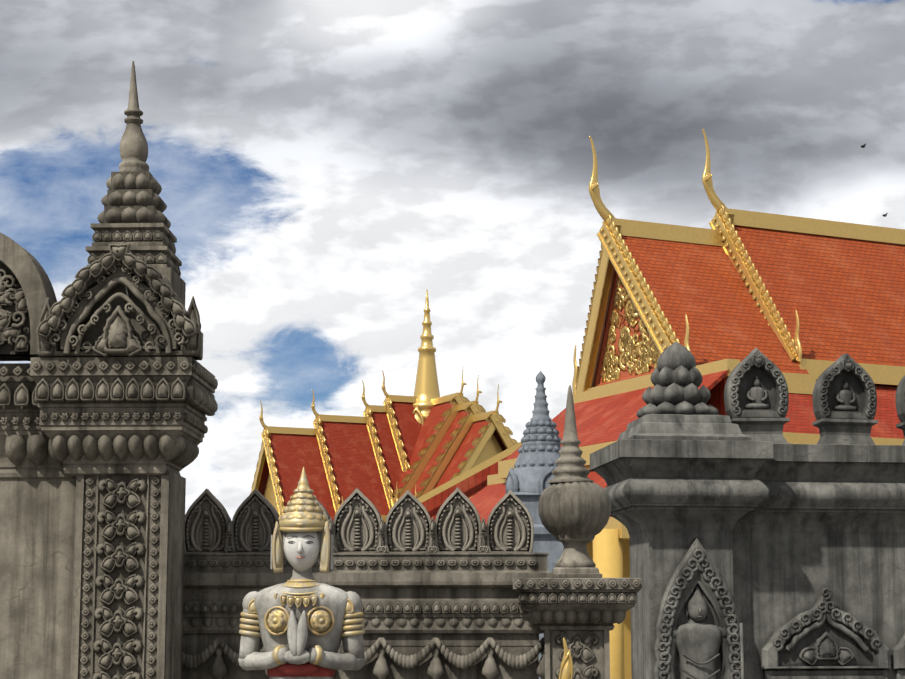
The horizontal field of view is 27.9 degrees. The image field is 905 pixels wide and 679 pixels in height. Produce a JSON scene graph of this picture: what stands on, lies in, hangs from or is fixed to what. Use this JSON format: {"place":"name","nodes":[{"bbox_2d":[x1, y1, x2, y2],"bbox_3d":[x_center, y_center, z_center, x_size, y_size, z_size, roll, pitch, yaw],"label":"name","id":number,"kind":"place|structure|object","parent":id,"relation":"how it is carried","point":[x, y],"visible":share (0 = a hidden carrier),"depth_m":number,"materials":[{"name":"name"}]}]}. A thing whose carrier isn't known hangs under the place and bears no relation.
{"place":"outdoors","nodes":[
{"label":"outdoors","id":0,"kind":"place"},
{"bbox_2d":[0,0,904,520],"label":"sky","id":1,"kind":"structure","parent":0,"point":[321,167],"materials":[{"name":"white"}]},
{"bbox_2d":[417,129,904,542],"bbox_3d":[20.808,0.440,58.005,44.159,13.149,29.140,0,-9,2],"label":"roof trim","id":2,"kind":"structure","parent":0,"point":[615,253],"depth_m":54.01,"materials":[{"name":"gold metal"}]},
{"label":"ground","id":3,"kind":"structure","parent":0,"visible":0},
{"bbox_2d":[0,61,217,678],"bbox_3d":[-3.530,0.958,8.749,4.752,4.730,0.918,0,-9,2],"label":"gate pier","id":4,"kind":"structure","parent":3,"relation":"on","point":[108,403],"depth_m":8.49,"materials":[{"name":"stone"}]},
{"bbox_2d":[238,467,364,678],"bbox_3d":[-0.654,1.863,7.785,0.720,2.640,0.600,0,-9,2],"label":"deva statue","id":5,"kind":"object","parent":3,"relation":"on","point":[302,623],"visible":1,"depth_m":7.83,"materials":[{"name":"white stone"}]},
{"bbox_2d":[250,289,517,521],"bbox_3d":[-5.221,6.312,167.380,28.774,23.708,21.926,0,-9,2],"label":"roof trim","id":6,"kind":"structure","parent":3,"relation":"on","point":[425,398],"depth_m":163.82,"materials":[{"name":"gold metal"}]},
{"bbox_2d":[258,457,268,495],"bbox_3d":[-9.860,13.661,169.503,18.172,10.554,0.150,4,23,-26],"label":"gable opening","id":7,"kind":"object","parent":6,"relation":"on","point":[263,480],"depth_m":165.66,"materials":[{"name":"red paint"}]},
{"bbox_2d":[269,433,384,524],"bbox_3d":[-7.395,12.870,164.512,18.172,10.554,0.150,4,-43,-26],"label":"roof wing","id":8,"kind":"structure","parent":6,"relation":"on","point":[294,455],"depth_m":162.51,"materials":[{"name":"red tile"}]},
{"bbox_2d":[321,421,388,514],"bbox_3d":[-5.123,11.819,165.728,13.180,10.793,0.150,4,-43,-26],"label":"roof wing","id":9,"kind":"structure","parent":6,"relation":"on","point":[353,463],"depth_m":164.23,"materials":[{"name":"red tile"}]},
{"bbox_2d":[371,412,402,497],"bbox_3d":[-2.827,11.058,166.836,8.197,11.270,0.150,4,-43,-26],"label":"roof wing","id":10,"kind":"structure","parent":6,"relation":"on","point":[389,454],"depth_m":166.11,"materials":[{"name":"red tile"}]},
{"bbox_2d":[391,402,421,463],"bbox_3d":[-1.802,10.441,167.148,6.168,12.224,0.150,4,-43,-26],"label":"roof wing","id":11,"kind":"structure","parent":6,"relation":"on","point":[409,426],"depth_m":168.25,"materials":[{"name":"red tile"}]},
{"bbox_2d":[394,402,453,497],"bbox_3d":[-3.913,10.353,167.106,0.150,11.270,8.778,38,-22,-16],"label":"roof cross","id":12,"kind":"object","parent":6,"relation":"on","point":[434,418],"depth_m":166.28,"materials":[{"name":"red tile"}]},
{"bbox_2d":[411,410,468,494],"bbox_3d":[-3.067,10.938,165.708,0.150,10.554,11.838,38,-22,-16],"label":"roof cross","id":13,"kind":"object","parent":6,"relation":"on","point":[432,462],"depth_m":162.40,"materials":[{"name":"red tile"}]},
{"bbox_2d":[434,420,489,488],"bbox_3d":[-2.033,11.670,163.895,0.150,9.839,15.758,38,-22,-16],"label":"roof cross","id":14,"kind":"object","parent":6,"relation":"on","point":[459,457],"depth_m":159.65,"materials":[{"name":"red tile"}]},
{"bbox_2d":[493,430,506,450],"bbox_3d":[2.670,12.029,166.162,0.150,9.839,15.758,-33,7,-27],"label":"gable opening","id":15,"kind":"object","parent":6,"relation":"on","point":[499,440],"depth_m":160.15,"materials":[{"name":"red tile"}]},
{"bbox_2d":[181,385,641,678],"bbox_3d":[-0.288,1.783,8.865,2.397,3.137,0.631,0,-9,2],"label":"wall","id":16,"kind":"structure","parent":3,"relation":"on","point":[457,589],"depth_m":8.86,"materials":[{"name":"stone"}]},
{"bbox_2d":[504,371,563,678],"bbox_3d":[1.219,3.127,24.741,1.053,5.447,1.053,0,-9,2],"label":"stupa","id":17,"kind":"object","parent":3,"relation":"on","point":[529,477],"visible":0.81,"depth_m":24.64,"materials":[{"name":"grey stone"}]},
{"bbox_2d":[558,638,572,678],"bbox_3d":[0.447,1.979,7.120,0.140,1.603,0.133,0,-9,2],"label":"gilt flame post","id":18,"kind":"object","parent":3,"relation":"on","point":[566,670],"visible":1,"depth_m":7.20,"materials":[{"name":"gold metal"}]},
{"bbox_2d":[422,268,727,678],"bbox_3d":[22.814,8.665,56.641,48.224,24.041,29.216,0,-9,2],"label":"temple walls","id":19,"kind":"structure","parent":3,"relation":"on","point":[608,550],"depth_m":48.02,"materials":[{"name":"yellow paint"}]},
{"bbox_2d":[469,470,611,525],"bbox_3d":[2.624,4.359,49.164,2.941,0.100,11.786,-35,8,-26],"label":"roof","id":20,"kind":"structure","parent":19,"relation":"attached to","point":[486,499],"depth_m":52.95,"materials":[{"name":"red tile"}]},
{"bbox_2d":[505,370,728,459],"bbox_3d":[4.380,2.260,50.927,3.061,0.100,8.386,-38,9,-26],"label":"roof","id":21,"kind":"structure","parent":19,"relation":"attached to","point":[604,419],"depth_m":51.11,"materials":[{"name":"red tile"}]},
{"bbox_2d":[622,236,808,373],"bbox_3d":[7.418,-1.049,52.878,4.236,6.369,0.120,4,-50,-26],"label":"temple roof","id":22,"kind":"structure","parent":19,"relation":"on","point":[703,288],"depth_m":52.82,"materials":[{"name":"red tile"}]},
{"bbox_2d":[706,385,904,438],"bbox_3d":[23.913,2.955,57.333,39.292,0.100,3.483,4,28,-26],"label":"roof","id":23,"kind":"structure","parent":19,"relation":"attached to","point":[800,414],"depth_m":50.59,"materials":[{"name":"red tile"}]},
{"bbox_2d":[734,226,904,366],"bbox_3d":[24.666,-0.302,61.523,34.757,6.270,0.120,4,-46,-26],"label":"temple roof","id":24,"kind":"structure","parent":19,"relation":"on","point":[841,296],"depth_m":55.29,"materials":[{"name":"red tile"}]},
{"bbox_2d":[590,342,904,678],"bbox_3d":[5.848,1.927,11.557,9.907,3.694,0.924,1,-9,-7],"label":"stone building","id":25,"kind":"structure","parent":3,"relation":"on","point":[761,547],"depth_m":10.99,"materials":[{"name":"grey stone"}]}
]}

